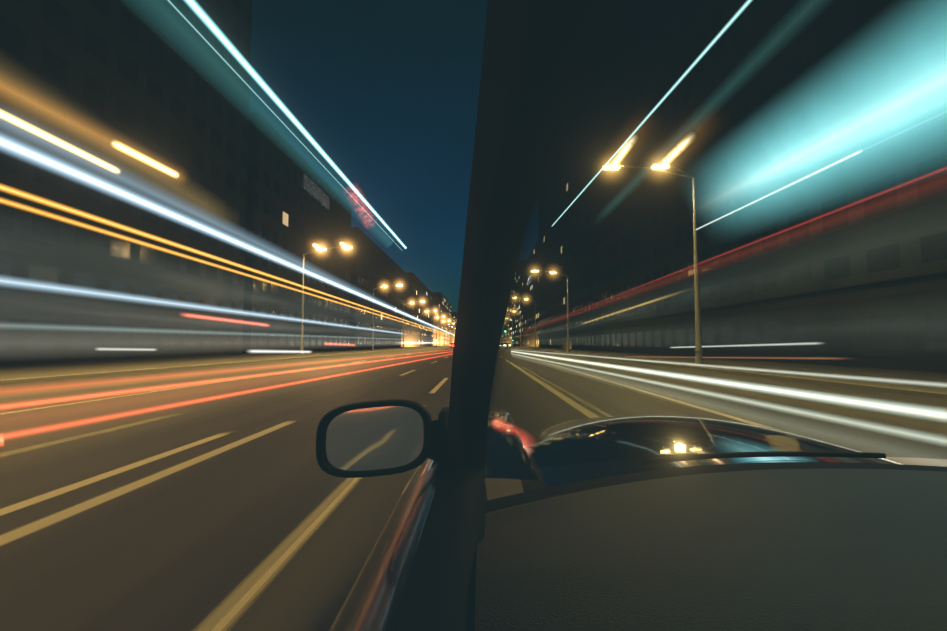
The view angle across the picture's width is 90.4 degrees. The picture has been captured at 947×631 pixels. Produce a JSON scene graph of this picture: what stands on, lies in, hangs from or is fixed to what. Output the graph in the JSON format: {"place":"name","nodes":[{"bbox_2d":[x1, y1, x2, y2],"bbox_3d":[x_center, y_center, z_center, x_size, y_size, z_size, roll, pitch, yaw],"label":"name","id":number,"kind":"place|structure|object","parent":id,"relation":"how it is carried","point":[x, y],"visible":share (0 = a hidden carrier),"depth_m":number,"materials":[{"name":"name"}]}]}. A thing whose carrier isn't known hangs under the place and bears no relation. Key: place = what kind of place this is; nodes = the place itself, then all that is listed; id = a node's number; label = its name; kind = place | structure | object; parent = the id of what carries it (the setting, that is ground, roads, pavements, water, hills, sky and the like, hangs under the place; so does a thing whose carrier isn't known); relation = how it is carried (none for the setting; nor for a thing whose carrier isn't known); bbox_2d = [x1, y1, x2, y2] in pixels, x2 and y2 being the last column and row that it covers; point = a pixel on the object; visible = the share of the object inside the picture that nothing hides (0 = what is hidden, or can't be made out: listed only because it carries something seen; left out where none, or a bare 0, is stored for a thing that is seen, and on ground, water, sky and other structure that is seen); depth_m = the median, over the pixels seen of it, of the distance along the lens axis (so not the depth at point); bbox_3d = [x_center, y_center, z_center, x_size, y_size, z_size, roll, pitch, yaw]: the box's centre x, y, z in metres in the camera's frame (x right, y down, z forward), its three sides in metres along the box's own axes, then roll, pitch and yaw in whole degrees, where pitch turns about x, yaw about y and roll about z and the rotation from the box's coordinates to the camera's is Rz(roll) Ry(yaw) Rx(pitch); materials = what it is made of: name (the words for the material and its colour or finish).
{"place":"outdoors","nodes":[
{"label":"outdoors","id":0,"kind":"place"},
{"bbox_2d":[0,0,251,364],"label":"building","id":1,"kind":"structure","parent":0,"point":[124,128],"depth_m":35.51,"materials":[{"name":"grey"}]},
{"bbox_2d":[242,112,351,353],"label":"building","id":2,"kind":"structure","parent":0,"point":[297,207],"depth_m":67.73,"materials":[{"name":"grey"}]},
{"bbox_2d":[249,0,487,311],"label":"sky","id":3,"kind":"structure","parent":0,"point":[379,98],"materials":[{"name":"blue"}]},
{"bbox_2d":[391,464,487,630],"bbox_3d":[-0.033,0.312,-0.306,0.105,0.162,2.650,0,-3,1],"label":"car door","id":4,"kind":"structure","parent":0,"point":[439,593],"depth_m":0.55,"materials":[{"name":"black plastic"}]},
{"bbox_2d":[452,316,456,342],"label":"building","id":5,"kind":"structure","parent":0,"point":[454,319],"depth_m":430.82,"materials":[{"name":"brown"}]},
{"bbox_2d":[0,346,946,630],"bbox_3d":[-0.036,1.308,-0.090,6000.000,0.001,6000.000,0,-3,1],"label":"ground","id":6,"kind":"structure","parent":0,"point":[190,548],"depth_m":4.12,"materials":[{"name":"grey asphalt"}]},
{"bbox_2d":[0,414,173,457],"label":"road marking","id":7,"kind":"object","parent":6,"relation":"on","point":[82,436],"depth_m":6.56,"materials":[{"name":"beige paint"}]},
{"bbox_2d":[0,432,232,516],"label":"road marking","id":8,"kind":"object","parent":6,"relation":"on","point":[34,500],"depth_m":4.53,"materials":[{"name":"beige paint"}]},
{"bbox_2d":[0,419,300,545],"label":"road marking","id":9,"kind":"object","parent":6,"relation":"on","point":[24,530],"visible":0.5,"depth_m":4.11,"materials":[{"name":"beige paint"}]},
{"bbox_2d":[0,365,330,414],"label":"road marking","id":10,"kind":"object","parent":6,"relation":"on","point":[120,396],"depth_m":11.21,"materials":[{"name":"beige paint"}]},
{"bbox_2d":[0,346,445,383],"bbox_3d":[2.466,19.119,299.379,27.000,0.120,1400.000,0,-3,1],"label":"kerbs","id":11,"kind":"structure","parent":6,"relation":"on","point":[20,380],"depth_m":21.46,"materials":[{"name":"grey stone"}]},
{"bbox_2d":[0,345,448,379],"bbox_3d":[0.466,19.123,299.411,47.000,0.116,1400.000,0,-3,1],"label":"pavements","id":12,"kind":"structure","parent":6,"relation":"on","point":[14,371],"depth_m":28.26,"materials":[{"name":"grey concrete"}]},
{"bbox_2d":[211,478,358,630],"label":"road marking","id":13,"kind":"object","parent":6,"relation":"on","point":[239,605],"depth_m":2.74,"materials":[{"name":"beige paint"}]},
{"bbox_2d":[194,404,425,630],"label":"road marking","id":14,"kind":"object","parent":6,"relation":"on","point":[216,618],"visible":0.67,"depth_m":2.74,"materials":[{"name":"beige paint"}]},
{"bbox_2d":[299,246,351,354],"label":"street lamp","id":15,"kind":"object","parent":6,"relation":"on","point":[302,311],"visible":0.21,"depth_m":50.36,"materials":[{"name":"silver metal"}]},
{"bbox_2d":[349,227,409,348],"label":"building","id":16,"kind":"structure","parent":6,"relation":"on","point":[373,265],"depth_m":120.67,"materials":[{"name":"grey"}]},
{"bbox_2d":[371,284,402,349],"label":"street lamp","id":17,"kind":"object","parent":6,"relation":"on","point":[372,345],"visible":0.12,"depth_m":83.28,"materials":[{"name":"silver metal"}]},
{"bbox_2d":[403,301,424,347],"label":"street lamp","id":18,"kind":"object","parent":6,"relation":"on","point":[403,319],"visible":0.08,"depth_m":116.25,"materials":[{"name":"silver metal"}]},
{"bbox_2d":[406,272,439,346],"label":"building","id":19,"kind":"structure","parent":6,"relation":"on","point":[419,290],"depth_m":211.46,"materials":[{"name":"brown"}]},
{"bbox_2d":[420,310,436,346],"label":"street lamp","id":20,"kind":"object","parent":6,"relation":"on","point":[420,326],"visible":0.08,"depth_m":149.16,"materials":[{"name":"silver metal"}]},
{"bbox_2d":[431,316,444,346],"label":"street lamp","id":21,"kind":"object","parent":6,"relation":"on","point":[431,329],"depth_m":182.11,"materials":[{"name":"silver metal"}]},
{"bbox_2d":[429,378,447,392],"bbox_3d":[-1.063,2.213,15.152,0.160,0.001,5.500,0,-3,1],"label":"road marking","id":22,"kind":"object","parent":6,"relation":"on","point":[438,386],"visible":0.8,"depth_m":14.35,"materials":[{"name":"beige paint"}]},
{"bbox_2d":[432,292,451,344],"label":"building","id":23,"kind":"structure","parent":6,"relation":"on","point":[445,308],"depth_m":336.27,"materials":[{"name":"brown"}]},
{"bbox_3d":[0.852,0.336,-0.046,2.025,1.545,4.400,0,-3,1],"label":"car","id":24,"kind":"object","parent":6,"relation":"on","visible":0},
{"bbox_2d":[316,399,448,477],"bbox_3d":[-0.189,0.267,1.065,0.300,0.165,0.144,0,-3,1],"label":"side mirror","id":25,"kind":"object","parent":24,"relation":"attached to","point":[434,441],"visible":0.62,"depth_m":1.00,"materials":[{"name":"black"}]},
{"bbox_2d":[326,406,423,470],"bbox_3d":[-0.212,0.264,1.007,0.211,0.138,0.004,0,-3,1],"label":"mirror glass","id":26,"kind":"object","parent":25,"relation":"attached to","point":[374,438],"visible":1,"depth_m":1.01,"materials":[{"name":"grey mirror"}]},
{"bbox_2d":[329,464,442,630],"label":"car door exterior","id":27,"kind":"structure","parent":24,"relation":"attached to","point":[373,600],"depth_m":0.59,"materials":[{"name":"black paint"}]},
{"bbox_2d":[401,458,538,494],"bbox_3d":[-0.008,0.846,1.941,0.392,0.936,1.900,0,-3,1],"label":"car fender","id":28,"kind":"object","parent":24,"relation":"attached to","point":[426,465],"visible":0.04,"depth_m":1.06,"materials":[{"name":"black paint"}]},
{"bbox_2d":[446,0,620,471],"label":"car pillar","id":29,"kind":"structure","parent":24,"relation":"attached to","point":[516,34],"depth_m":0.59,"materials":[{"name":"black"}]},
{"bbox_2d":[465,0,565,466],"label":"windshield seal","id":30,"kind":"object","parent":29,"relation":"attached to","point":[560,4],"visible":0.96,"depth_m":0.59,"materials":[{"name":"black rubber"}]},
{"bbox_2d":[475,468,946,630],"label":"car dashboard","id":31,"kind":"object","parent":24,"relation":"attached to","point":[826,549],"visible":0.98,"depth_m":0.55,"materials":[{"name":"plastic"}]},
{"bbox_2d":[521,457,904,491],"bbox_3d":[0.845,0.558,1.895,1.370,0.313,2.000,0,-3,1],"label":"windshield wiper","id":32,"kind":"object","parent":24,"relation":"attached to","point":[555,475],"depth_m":1.33,"materials":[{"name":"black paint"}]},
{"bbox_2d":[484,0,946,472],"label":"windshield","id":33,"kind":"object","parent":24,"relation":"attached to","point":[738,243],"visible":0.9,"depth_m":0.76,"materials":[{"name":"clear glass"}]},
{"bbox_2d":[488,0,649,422],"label":"car windscreen frit","id":34,"kind":"object","parent":33,"relation":"attached to","point":[615,20],"visible":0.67,"depth_m":0.61,"materials":[{"name":"black"}]},
{"bbox_2d":[485,451,946,512],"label":"car cowl","id":35,"kind":"object","parent":24,"relation":"attached to","point":[526,497],"visible":0.96,"depth_m":1.09,"materials":[{"name":"black rubber"}]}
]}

